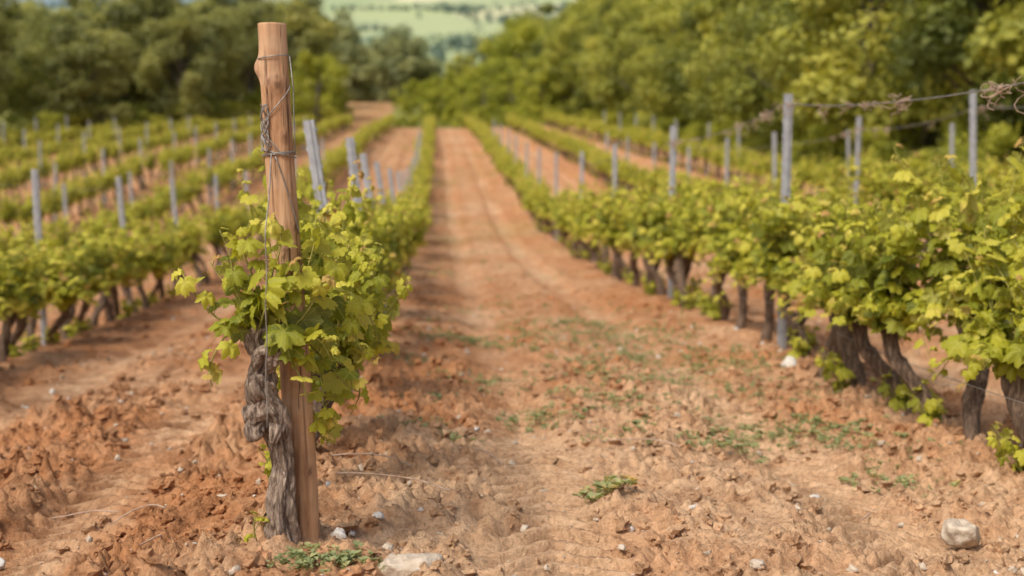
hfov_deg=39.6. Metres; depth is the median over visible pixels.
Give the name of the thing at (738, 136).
steel vineyard post
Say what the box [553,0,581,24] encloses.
tree
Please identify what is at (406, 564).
rock
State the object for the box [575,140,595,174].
grapevine row
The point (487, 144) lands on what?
grapevine row
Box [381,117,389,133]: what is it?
grapevine row
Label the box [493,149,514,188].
grapevine row
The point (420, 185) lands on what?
grapevine row
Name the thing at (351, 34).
tree
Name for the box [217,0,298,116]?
tree
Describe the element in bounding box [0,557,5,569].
rock
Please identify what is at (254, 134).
grapevine row
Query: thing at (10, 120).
shrub
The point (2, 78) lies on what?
tree
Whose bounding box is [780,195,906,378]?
grapevine
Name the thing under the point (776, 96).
tree
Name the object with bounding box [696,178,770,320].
grapevine
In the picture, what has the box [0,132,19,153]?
grapevine row
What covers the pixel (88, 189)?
trellis wire
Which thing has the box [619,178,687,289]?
grapevine
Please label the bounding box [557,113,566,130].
grapevine row
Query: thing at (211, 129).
grapevine row
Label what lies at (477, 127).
grapevine row
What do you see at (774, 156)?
steel vineyard post
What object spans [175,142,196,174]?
grapevine row
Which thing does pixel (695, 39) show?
tree
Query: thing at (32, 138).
grapevine row
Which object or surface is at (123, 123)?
grapevine row
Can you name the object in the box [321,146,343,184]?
grapevine row
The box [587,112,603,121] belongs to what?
shrub
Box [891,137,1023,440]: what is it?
grapevine
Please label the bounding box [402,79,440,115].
tree
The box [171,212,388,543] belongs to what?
grapevine
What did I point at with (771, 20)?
tree
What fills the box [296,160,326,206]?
grapevine row
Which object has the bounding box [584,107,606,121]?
shrub
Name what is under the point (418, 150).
steel vineyard post
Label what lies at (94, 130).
grapevine row
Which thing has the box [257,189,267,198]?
grapevine row
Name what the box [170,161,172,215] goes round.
steel vineyard post
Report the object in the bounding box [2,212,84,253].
grapevine row
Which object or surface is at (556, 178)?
steel vineyard post
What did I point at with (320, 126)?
grapevine row
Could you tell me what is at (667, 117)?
shrub
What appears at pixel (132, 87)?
tree
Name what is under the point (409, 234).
grapevine
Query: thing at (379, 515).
rock
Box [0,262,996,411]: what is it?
soil clods
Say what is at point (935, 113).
tree
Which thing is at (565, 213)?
grapevine
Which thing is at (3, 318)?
grapevine
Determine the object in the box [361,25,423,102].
tree
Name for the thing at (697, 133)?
shrub
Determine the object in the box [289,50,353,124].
tree
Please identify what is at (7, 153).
grapevine row
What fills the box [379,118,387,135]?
grapevine row
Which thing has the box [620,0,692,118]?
tree
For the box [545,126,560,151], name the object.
grapevine row
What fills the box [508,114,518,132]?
grapevine row
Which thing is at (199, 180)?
grapevine row
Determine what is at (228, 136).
grapevine row
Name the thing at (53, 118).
shrub
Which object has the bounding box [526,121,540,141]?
grapevine row
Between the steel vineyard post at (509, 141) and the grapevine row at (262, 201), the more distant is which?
the steel vineyard post at (509, 141)
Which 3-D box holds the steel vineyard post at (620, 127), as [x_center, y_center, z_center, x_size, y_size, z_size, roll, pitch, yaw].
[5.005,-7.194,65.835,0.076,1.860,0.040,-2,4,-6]
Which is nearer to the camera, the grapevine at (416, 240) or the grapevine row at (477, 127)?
the grapevine at (416, 240)
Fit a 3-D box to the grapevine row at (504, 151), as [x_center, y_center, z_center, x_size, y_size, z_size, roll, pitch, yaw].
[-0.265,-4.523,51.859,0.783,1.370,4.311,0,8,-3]
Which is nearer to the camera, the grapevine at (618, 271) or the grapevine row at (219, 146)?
the grapevine at (618, 271)
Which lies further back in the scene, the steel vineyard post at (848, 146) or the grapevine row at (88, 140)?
the grapevine row at (88, 140)
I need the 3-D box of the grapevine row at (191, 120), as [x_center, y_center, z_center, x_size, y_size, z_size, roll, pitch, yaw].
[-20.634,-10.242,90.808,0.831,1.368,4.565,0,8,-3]
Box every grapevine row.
[0,126,27,147]
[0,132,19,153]
[0,141,27,173]
[0,162,26,206]
[0,189,19,235]
[0,222,24,263]
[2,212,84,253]
[10,153,58,197]
[10,184,72,235]
[14,141,53,166]
[22,120,44,146]
[25,129,49,147]
[41,136,81,164]
[45,118,63,131]
[46,127,68,144]
[50,146,86,183]
[56,170,106,222]
[59,124,90,147]
[72,138,111,175]
[77,133,99,153]
[87,124,104,138]
[87,204,138,235]
[92,160,136,207]
[95,128,116,155]
[98,137,131,169]
[103,120,120,132]
[106,193,176,235]
[110,126,135,150]
[116,147,156,193]
[119,118,133,129]
[121,133,158,159]
[125,124,153,138]
[131,119,145,128]
[140,121,162,135]
[143,116,164,132]
[144,132,176,158]
[144,177,202,230]
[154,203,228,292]
[155,118,174,132]
[156,143,183,182]
[159,126,188,151]
[174,120,186,129]
[175,122,198,146]
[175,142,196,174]
[177,160,218,215]
[182,116,199,127]
[190,123,208,141]
[194,139,214,167]
[195,115,209,128]
[201,119,219,138]
[201,134,230,162]
[201,197,268,267]
[205,116,217,125]
[212,158,237,201]
[213,118,235,134]
[214,128,237,156]
[220,155,257,189]
[227,118,239,134]
[233,128,251,152]
[237,115,249,131]
[246,115,255,127]
[246,124,260,148]
[246,147,264,180]
[251,116,260,125]
[252,191,269,250]
[253,123,262,144]
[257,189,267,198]
[258,142,265,172]
[294,115,303,132]
[294,131,305,155]
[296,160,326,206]
[296,173,311,203]
[298,126,306,151]
[303,113,310,119]
[316,123,326,143]
[320,117,332,138]
[321,122,329,139]
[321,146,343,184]
[321,157,334,189]
[331,118,339,136]
[333,145,347,177]
[334,113,345,132]
[340,137,356,170]
[341,113,349,130]
[346,113,352,129]
[348,133,363,159]
[353,132,365,156]
[354,130,371,152]
[358,126,373,149]
[359,122,372,145]
[370,120,384,139]
[371,123,379,142]
[376,190,412,274]
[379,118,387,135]
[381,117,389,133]
[385,116,390,131]
[386,113,395,128]
[398,185,433,259]
[401,175,430,195]
[404,185,433,222]
[408,165,432,199]
[409,157,432,172]
[410,163,433,191]
[411,133,427,149]
[413,146,436,174]
[416,140,433,149]
[416,146,434,163]
[421,130,435,150]
[422,127,434,144]
[423,124,433,131]
[427,114,436,124]
[462,113,468,129]
[466,117,475,135]
[469,119,477,137]
[473,121,486,143]
[475,118,488,139]
[477,127,490,151]
[480,124,490,130]
[481,132,498,163]
[483,129,496,154]
[486,133,499,157]
[491,143,507,171]
[493,145,514,181]
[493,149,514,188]
[504,112,513,127]
[507,155,531,200]
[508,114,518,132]
[513,167,547,210]
[516,117,529,134]
[517,174,552,224]
[520,178,556,239]
[521,119,531,135]
[524,120,538,138]
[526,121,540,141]
[529,121,541,143]
[534,124,548,147]
[542,111,550,126]
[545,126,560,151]
[545,187,579,250]
[546,111,555,127]
[549,131,567,155]
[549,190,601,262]
[552,112,561,129]
[556,131,578,161]
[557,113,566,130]
[558,115,569,132]
[568,115,581,134]
[568,136,586,164]
[572,116,585,135]
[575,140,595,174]
[579,115,596,138]
[583,146,611,180]
[584,120,601,140]
[591,117,609,142]
[593,147,622,189]
[602,124,618,146]
[610,156,648,195]
[612,125,631,149]
[623,126,641,154]
[634,126,656,157]
[634,162,666,198]
[648,126,677,162]
[658,168,711,203]
[667,132,698,171]
[682,171,729,216]
[689,136,721,178]
[709,141,754,183]
[720,168,801,201]
[734,148,781,185]
[772,155,828,193]
[790,174,867,210]
[818,147,891,211]
[881,156,976,195]
[941,154,1023,191]
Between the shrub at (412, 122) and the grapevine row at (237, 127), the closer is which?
the grapevine row at (237, 127)
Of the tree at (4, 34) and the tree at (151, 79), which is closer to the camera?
the tree at (4, 34)
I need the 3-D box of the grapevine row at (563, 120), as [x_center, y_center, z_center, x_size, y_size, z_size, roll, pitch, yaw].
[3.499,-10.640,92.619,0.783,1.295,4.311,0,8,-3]
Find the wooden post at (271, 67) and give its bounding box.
[254,22,319,541]
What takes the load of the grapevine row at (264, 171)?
on the ground
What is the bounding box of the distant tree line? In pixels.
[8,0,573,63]
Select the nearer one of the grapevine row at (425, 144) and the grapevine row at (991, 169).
the grapevine row at (991, 169)
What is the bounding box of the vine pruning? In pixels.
[50,438,1010,550]
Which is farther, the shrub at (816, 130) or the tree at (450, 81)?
the tree at (450, 81)
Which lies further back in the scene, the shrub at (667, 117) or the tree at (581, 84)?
the tree at (581, 84)
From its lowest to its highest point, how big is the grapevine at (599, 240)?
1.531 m
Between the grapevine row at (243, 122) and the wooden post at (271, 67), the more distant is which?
the grapevine row at (243, 122)
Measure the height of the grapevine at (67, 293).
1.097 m
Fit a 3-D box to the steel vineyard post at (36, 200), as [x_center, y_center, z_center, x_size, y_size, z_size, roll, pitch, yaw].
[-4.447,-0.186,13.408,0.076,1.860,0.040,-2,4,-3]
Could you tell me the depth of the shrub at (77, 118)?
82.41 m
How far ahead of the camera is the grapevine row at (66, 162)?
48.30 m
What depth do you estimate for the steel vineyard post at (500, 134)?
55.81 m
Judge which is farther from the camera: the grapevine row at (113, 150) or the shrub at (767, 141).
the grapevine row at (113, 150)
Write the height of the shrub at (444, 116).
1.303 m
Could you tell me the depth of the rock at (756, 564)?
4.44 m
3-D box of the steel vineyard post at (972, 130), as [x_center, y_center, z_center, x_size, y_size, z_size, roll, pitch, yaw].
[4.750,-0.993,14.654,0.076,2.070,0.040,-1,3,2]
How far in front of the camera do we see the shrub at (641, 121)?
77.89 m
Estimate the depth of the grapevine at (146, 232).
18.65 m
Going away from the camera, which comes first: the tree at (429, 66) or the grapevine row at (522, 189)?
the grapevine row at (522, 189)
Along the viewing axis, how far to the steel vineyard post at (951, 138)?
23.52 m
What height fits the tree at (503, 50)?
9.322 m
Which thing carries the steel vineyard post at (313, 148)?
on the ground
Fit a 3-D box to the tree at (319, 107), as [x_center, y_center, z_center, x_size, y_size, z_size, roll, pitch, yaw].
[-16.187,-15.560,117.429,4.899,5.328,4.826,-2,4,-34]
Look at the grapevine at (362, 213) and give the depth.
7.69 m
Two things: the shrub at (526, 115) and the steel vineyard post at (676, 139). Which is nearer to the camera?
the steel vineyard post at (676, 139)
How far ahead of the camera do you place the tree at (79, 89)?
82.41 m
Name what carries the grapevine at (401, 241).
on the ground
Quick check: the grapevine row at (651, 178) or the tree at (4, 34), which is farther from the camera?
the tree at (4, 34)
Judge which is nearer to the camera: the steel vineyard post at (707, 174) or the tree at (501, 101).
the steel vineyard post at (707, 174)
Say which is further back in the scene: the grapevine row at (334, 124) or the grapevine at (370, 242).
the grapevine row at (334, 124)
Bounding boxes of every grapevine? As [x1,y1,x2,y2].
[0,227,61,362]
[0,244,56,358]
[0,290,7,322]
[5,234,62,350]
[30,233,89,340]
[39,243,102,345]
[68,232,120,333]
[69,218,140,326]
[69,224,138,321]
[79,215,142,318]
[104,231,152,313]
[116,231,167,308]
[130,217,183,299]
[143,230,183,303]
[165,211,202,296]
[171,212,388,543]
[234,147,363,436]
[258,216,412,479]
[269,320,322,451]
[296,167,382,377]
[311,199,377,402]
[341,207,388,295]
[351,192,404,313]
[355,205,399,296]
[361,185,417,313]
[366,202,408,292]
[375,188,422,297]
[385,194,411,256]
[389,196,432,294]
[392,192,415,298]
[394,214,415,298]
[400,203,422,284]
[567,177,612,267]
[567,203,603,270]
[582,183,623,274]
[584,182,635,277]
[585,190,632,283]
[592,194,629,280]
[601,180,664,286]
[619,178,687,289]
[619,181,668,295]
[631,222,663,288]
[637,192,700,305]
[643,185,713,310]
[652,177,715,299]
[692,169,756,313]
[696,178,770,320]
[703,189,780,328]
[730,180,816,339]
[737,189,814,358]
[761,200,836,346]
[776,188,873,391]
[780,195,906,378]
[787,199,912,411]
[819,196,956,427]
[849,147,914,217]
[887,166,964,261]
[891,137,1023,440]
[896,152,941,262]
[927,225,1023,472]
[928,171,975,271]
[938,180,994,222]
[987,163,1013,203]
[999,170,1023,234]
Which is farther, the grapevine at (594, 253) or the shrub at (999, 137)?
the shrub at (999, 137)
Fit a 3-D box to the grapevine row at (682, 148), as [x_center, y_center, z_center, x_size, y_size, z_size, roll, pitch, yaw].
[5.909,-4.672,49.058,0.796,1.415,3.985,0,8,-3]
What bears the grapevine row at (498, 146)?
on the ground
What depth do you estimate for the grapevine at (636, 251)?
17.08 m
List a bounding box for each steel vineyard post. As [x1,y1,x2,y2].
[2,122,4,146]
[23,129,25,148]
[31,169,47,345]
[38,140,41,190]
[53,163,56,228]
[57,124,58,154]
[62,184,68,251]
[83,132,85,178]
[88,121,89,138]
[102,149,105,205]
[116,176,131,305]
[118,126,121,161]
[128,172,133,234]
[139,138,143,183]
[146,122,147,158]
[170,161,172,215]
[170,179,178,231]
[173,131,174,146]
[194,126,196,164]
[208,148,210,204]
[213,175,221,264]
[215,122,217,159]
[231,139,233,189]
[233,118,235,152]
[244,171,248,211]
[249,134,252,179]
[303,119,352,390]
[321,138,324,161]
[345,137,361,210]
[360,153,387,312]
[374,161,385,204]
[387,168,404,272]
[396,171,402,195]
[402,170,406,191]
[407,166,411,185]
[411,157,414,173]
[414,150,417,166]
[416,142,419,160]
[500,124,501,144]
[508,129,509,153]
[515,134,516,193]
[525,142,527,177]
[538,148,540,183]
[554,152,557,240]
[579,151,583,254]
[606,132,607,182]
[612,144,617,257]
[619,112,620,148]
[626,137,628,190]
[634,114,636,150]
[653,142,655,193]
[668,126,675,297]
[675,119,677,163]
[687,147,689,180]
[706,123,709,175]
[725,138,728,183]
[737,127,739,179]
[772,132,776,189]
[777,94,792,349]
[846,130,850,196]
[853,116,861,203]
[950,123,953,191]
[969,90,976,197]
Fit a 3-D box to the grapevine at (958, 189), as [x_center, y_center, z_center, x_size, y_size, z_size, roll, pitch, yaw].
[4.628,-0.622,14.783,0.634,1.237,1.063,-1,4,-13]
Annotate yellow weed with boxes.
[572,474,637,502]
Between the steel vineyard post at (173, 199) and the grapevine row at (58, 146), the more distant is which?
the grapevine row at (58, 146)
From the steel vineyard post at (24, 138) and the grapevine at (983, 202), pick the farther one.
the steel vineyard post at (24, 138)
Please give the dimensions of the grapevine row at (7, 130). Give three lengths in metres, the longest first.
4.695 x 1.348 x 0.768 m
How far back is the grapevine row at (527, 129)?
84.26 m
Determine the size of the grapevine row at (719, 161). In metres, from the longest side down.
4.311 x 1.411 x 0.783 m
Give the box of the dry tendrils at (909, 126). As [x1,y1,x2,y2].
[830,105,1003,141]
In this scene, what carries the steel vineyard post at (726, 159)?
on the ground
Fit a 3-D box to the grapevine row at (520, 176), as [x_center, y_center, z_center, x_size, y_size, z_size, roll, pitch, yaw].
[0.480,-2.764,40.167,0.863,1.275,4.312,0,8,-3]
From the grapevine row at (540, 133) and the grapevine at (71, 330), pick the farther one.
the grapevine row at (540, 133)
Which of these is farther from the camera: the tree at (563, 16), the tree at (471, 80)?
the tree at (471, 80)
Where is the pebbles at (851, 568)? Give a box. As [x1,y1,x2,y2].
[7,326,1023,575]
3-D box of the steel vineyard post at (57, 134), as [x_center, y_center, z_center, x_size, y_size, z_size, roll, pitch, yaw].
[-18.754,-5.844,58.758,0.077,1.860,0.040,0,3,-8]
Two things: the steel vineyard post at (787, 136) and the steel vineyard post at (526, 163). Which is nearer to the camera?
the steel vineyard post at (787, 136)
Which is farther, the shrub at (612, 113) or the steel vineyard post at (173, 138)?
the shrub at (612, 113)
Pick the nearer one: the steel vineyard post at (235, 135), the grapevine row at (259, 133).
the steel vineyard post at (235, 135)
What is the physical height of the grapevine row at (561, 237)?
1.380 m
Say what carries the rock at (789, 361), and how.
on the ground
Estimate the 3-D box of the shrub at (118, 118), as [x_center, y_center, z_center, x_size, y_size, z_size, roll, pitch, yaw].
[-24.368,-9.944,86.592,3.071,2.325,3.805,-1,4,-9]
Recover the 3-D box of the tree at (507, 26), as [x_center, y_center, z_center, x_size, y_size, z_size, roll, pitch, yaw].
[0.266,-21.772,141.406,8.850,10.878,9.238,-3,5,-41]
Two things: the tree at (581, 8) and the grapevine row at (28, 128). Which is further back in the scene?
the tree at (581, 8)
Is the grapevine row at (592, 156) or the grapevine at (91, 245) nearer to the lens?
the grapevine at (91, 245)
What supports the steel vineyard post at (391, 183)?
on the ground
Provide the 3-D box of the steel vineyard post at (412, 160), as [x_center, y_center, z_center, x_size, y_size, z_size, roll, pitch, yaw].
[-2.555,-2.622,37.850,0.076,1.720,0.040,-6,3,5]
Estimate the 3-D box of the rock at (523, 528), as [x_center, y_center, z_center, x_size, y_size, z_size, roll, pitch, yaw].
[0.029,0.853,5.073,0.066,0.028,0.061,2,4,24]
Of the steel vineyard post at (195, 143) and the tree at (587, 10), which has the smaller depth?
the steel vineyard post at (195, 143)
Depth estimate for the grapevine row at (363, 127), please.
77.34 m
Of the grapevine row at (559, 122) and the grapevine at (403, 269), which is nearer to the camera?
the grapevine at (403, 269)
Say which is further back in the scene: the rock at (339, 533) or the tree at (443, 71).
the tree at (443, 71)
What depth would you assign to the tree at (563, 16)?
118.95 m
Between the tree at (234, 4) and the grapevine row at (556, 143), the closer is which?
the grapevine row at (556, 143)
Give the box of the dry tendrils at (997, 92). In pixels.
[783,76,1023,123]
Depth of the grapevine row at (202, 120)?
94.05 m
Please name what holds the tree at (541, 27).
on the ground
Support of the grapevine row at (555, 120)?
on the ground
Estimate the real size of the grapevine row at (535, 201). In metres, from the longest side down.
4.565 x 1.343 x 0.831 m
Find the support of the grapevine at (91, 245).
on the ground
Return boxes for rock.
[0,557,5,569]
[331,527,347,538]
[372,511,384,519]
[378,553,442,575]
[520,525,528,531]
[749,559,764,569]
[780,356,795,366]
[941,518,979,548]
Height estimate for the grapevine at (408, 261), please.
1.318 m
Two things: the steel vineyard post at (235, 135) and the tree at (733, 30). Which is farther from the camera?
the steel vineyard post at (235, 135)
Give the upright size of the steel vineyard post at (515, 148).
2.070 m
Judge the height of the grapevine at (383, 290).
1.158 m
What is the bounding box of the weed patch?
[266,167,962,574]
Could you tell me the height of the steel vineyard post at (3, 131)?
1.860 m
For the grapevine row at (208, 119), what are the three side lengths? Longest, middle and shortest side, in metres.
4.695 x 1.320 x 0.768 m
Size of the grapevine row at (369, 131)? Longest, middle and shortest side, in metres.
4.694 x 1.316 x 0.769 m
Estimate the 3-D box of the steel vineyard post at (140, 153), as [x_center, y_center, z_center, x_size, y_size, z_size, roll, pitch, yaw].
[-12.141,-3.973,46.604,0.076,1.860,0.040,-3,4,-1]
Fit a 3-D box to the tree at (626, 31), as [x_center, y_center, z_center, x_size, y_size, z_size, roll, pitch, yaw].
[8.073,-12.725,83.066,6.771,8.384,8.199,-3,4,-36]
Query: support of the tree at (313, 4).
on the ground
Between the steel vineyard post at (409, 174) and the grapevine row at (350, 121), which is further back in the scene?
the grapevine row at (350, 121)
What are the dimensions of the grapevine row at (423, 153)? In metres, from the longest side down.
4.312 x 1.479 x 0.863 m
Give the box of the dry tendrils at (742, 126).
[669,103,782,153]
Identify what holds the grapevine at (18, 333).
on the ground
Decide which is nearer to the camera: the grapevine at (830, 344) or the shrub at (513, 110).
the grapevine at (830, 344)
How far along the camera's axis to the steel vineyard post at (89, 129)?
64.12 m
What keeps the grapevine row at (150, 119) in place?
on the ground
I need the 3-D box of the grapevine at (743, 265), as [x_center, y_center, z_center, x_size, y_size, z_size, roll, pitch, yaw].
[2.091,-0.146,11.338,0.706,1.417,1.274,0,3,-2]
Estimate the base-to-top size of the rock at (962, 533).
0.114 m
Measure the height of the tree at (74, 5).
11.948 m
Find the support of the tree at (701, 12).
on the ground
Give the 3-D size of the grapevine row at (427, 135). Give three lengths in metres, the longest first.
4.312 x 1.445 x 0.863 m
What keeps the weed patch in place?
on the ground
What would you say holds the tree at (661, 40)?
on the ground
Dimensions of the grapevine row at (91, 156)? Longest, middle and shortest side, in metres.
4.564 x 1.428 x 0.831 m
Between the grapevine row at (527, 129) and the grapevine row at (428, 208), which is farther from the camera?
the grapevine row at (527, 129)
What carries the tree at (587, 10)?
on the ground
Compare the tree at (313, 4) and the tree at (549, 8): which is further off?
the tree at (549, 8)
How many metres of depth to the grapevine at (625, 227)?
17.68 m
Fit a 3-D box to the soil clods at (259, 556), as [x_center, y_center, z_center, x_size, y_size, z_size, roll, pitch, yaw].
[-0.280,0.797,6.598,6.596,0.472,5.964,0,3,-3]
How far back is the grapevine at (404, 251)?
14.81 m
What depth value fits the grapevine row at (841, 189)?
19.71 m
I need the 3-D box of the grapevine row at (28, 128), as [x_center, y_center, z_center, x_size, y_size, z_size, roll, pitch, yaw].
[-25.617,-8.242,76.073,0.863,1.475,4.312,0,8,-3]
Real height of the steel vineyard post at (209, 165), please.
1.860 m
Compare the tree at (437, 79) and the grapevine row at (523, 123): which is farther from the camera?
the tree at (437, 79)
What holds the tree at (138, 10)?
on the ground
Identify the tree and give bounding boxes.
[0,0,30,120]
[0,14,19,116]
[0,41,15,91]
[0,54,12,85]
[1,3,52,125]
[4,0,48,92]
[4,0,72,109]
[7,6,109,127]
[19,18,143,139]
[25,11,123,130]
[33,30,118,122]
[60,0,107,18]
[76,1,141,124]
[87,13,178,121]
[90,0,205,120]
[101,0,173,120]
[132,7,224,121]
[140,22,227,119]
[163,58,218,114]
[169,0,252,117]
[171,0,228,92]
[186,0,263,114]
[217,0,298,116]
[220,0,325,92]
[268,0,340,96]
[289,0,341,87]
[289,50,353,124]
[289,71,325,117]
[290,68,341,121]
[326,5,377,102]
[331,41,372,102]
[349,49,386,102]
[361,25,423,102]
[366,37,383,100]
[370,22,443,101]
[380,38,418,102]
[389,84,419,112]
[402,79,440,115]
[412,54,443,101]
[416,73,457,114]
[419,84,464,122]
[436,70,482,109]
[438,52,480,90]
[439,57,457,77]
[440,82,485,123]
[453,32,499,93]
[455,60,484,94]
[460,76,508,122]
[463,58,513,114]
[474,13,543,113]
[479,36,507,80]
[482,25,538,105]
[484,65,535,116]
[496,16,553,96]
[508,22,550,92]
[508,55,568,118]
[514,22,553,104]
[519,16,587,107]
[520,2,557,24]
[528,10,583,116]
[532,10,594,117]
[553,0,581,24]
[563,16,609,118]
[568,0,591,109]
[570,23,623,112]
[573,0,618,101]
[574,0,606,109]
[575,0,688,127]
[576,0,606,76]
[579,0,605,21]
[583,0,660,123]
[584,3,632,122]
[595,1,660,73]
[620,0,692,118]
[625,4,690,127]
[629,5,703,136]
[654,0,723,130]
[657,0,730,121]
[671,0,705,10]
[677,0,769,146]
[683,1,744,141]
[693,30,726,75]
[702,0,878,157]
[712,0,807,152]
[736,0,931,156]
[753,0,960,157]
[802,0,946,145]
[881,0,1023,154]
[883,0,1023,169]
[912,0,950,132]
[962,0,1023,81]
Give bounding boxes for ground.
[0,0,1023,575]
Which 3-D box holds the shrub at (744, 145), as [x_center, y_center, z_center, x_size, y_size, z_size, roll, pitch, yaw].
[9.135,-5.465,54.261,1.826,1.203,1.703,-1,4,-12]
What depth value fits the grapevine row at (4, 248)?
21.74 m
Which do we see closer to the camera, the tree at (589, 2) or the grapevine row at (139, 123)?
the grapevine row at (139, 123)
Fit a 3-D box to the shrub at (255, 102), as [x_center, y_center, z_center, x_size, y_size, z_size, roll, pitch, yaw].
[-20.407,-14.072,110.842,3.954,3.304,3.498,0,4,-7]
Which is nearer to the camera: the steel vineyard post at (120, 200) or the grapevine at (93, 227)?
the grapevine at (93, 227)
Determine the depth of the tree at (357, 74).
201.89 m
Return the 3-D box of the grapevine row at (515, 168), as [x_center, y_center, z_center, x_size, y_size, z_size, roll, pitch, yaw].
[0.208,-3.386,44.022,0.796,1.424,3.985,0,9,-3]
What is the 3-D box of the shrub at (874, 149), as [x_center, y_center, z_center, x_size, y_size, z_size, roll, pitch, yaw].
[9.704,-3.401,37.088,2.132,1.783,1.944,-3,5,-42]
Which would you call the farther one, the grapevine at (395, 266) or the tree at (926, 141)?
the tree at (926, 141)
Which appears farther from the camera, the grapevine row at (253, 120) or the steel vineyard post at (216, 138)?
the grapevine row at (253, 120)
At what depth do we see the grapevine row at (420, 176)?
37.51 m
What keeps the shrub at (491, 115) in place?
on the ground
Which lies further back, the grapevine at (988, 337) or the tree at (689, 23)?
the tree at (689, 23)
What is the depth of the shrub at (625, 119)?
80.75 m
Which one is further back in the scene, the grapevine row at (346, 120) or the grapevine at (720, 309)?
the grapevine row at (346, 120)
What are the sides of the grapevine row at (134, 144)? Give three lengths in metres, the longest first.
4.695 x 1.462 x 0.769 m
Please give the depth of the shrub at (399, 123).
113.49 m
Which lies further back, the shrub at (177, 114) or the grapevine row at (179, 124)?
the shrub at (177, 114)
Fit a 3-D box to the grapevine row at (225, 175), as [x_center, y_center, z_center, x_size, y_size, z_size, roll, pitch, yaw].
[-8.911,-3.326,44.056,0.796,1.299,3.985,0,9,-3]
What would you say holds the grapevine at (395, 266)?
on the ground
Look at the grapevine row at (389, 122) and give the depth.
100.70 m
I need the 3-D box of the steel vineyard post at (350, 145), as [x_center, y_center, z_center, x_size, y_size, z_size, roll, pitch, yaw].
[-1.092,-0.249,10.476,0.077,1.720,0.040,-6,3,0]
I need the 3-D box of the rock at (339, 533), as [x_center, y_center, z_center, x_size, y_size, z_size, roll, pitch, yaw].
[-0.553,0.789,4.554,0.054,0.049,0.047,0,3,-3]
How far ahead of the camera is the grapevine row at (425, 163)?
44.96 m
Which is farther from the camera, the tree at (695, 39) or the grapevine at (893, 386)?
the tree at (695, 39)
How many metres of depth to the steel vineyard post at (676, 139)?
50.28 m
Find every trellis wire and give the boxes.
[0,168,170,199]
[0,179,249,190]
[539,82,1023,163]
[686,251,1023,403]
[690,107,1023,149]
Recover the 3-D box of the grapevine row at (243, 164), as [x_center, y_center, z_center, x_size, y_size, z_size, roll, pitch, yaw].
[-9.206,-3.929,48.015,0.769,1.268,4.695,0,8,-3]
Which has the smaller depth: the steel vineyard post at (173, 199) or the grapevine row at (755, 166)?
the steel vineyard post at (173, 199)
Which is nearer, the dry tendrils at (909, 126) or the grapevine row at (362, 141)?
the dry tendrils at (909, 126)
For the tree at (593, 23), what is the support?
on the ground
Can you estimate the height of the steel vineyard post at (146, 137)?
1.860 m
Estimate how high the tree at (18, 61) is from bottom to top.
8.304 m
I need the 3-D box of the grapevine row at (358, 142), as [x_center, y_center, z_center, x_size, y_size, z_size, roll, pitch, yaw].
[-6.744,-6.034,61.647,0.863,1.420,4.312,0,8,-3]
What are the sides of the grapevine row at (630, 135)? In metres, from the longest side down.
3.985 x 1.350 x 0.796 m
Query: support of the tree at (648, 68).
on the ground
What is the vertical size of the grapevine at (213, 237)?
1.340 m
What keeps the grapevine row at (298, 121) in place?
on the ground
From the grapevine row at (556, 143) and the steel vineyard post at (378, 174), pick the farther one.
the grapevine row at (556, 143)
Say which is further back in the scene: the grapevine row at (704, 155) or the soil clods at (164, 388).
the grapevine row at (704, 155)
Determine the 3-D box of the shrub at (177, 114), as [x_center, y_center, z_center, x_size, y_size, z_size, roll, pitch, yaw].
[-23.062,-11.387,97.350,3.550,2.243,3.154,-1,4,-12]
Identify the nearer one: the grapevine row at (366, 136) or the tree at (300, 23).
the grapevine row at (366, 136)
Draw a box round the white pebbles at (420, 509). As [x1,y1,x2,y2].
[16,295,1021,574]
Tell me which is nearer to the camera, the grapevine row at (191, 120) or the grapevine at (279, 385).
the grapevine at (279, 385)
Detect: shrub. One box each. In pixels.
[0,113,41,144]
[37,111,70,141]
[60,105,103,139]
[88,106,136,126]
[105,101,156,127]
[139,114,165,133]
[164,105,194,127]
[190,92,233,121]
[207,100,249,124]
[230,88,261,125]
[340,101,354,118]
[395,117,407,126]
[401,110,423,127]
[415,106,439,126]
[440,113,453,126]
[452,113,467,127]
[458,113,483,127]
[471,104,496,126]
[484,112,502,126]
[498,106,530,125]
[521,106,544,123]
[522,113,533,120]
[531,106,560,124]
[570,109,596,119]
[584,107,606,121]
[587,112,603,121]
[601,105,620,120]
[602,109,628,127]
[618,110,646,132]
[629,114,655,132]
[648,111,699,138]
[650,110,676,135]
[683,115,723,143]
[691,120,716,141]
[706,111,755,147]
[714,122,741,146]
[730,129,771,152]
[753,131,797,154]
[778,123,835,162]
[780,116,846,166]
[815,129,898,174]
[839,124,912,182]
[913,109,1008,169]
[924,122,1021,186]
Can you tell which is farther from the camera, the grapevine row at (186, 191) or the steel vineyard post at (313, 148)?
the grapevine row at (186, 191)
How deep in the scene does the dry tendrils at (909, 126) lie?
17.49 m
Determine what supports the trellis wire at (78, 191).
attached to the steel vineyard post
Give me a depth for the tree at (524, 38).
126.29 m
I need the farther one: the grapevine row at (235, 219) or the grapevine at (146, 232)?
the grapevine row at (235, 219)
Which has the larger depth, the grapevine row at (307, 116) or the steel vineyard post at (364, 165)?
the grapevine row at (307, 116)
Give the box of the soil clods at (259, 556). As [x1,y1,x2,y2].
[0,354,1023,575]
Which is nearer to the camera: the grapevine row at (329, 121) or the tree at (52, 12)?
the grapevine row at (329, 121)
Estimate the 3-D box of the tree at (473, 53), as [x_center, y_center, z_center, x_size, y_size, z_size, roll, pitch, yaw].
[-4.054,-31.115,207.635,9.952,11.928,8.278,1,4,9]
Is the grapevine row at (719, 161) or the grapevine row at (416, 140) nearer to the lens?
the grapevine row at (719, 161)

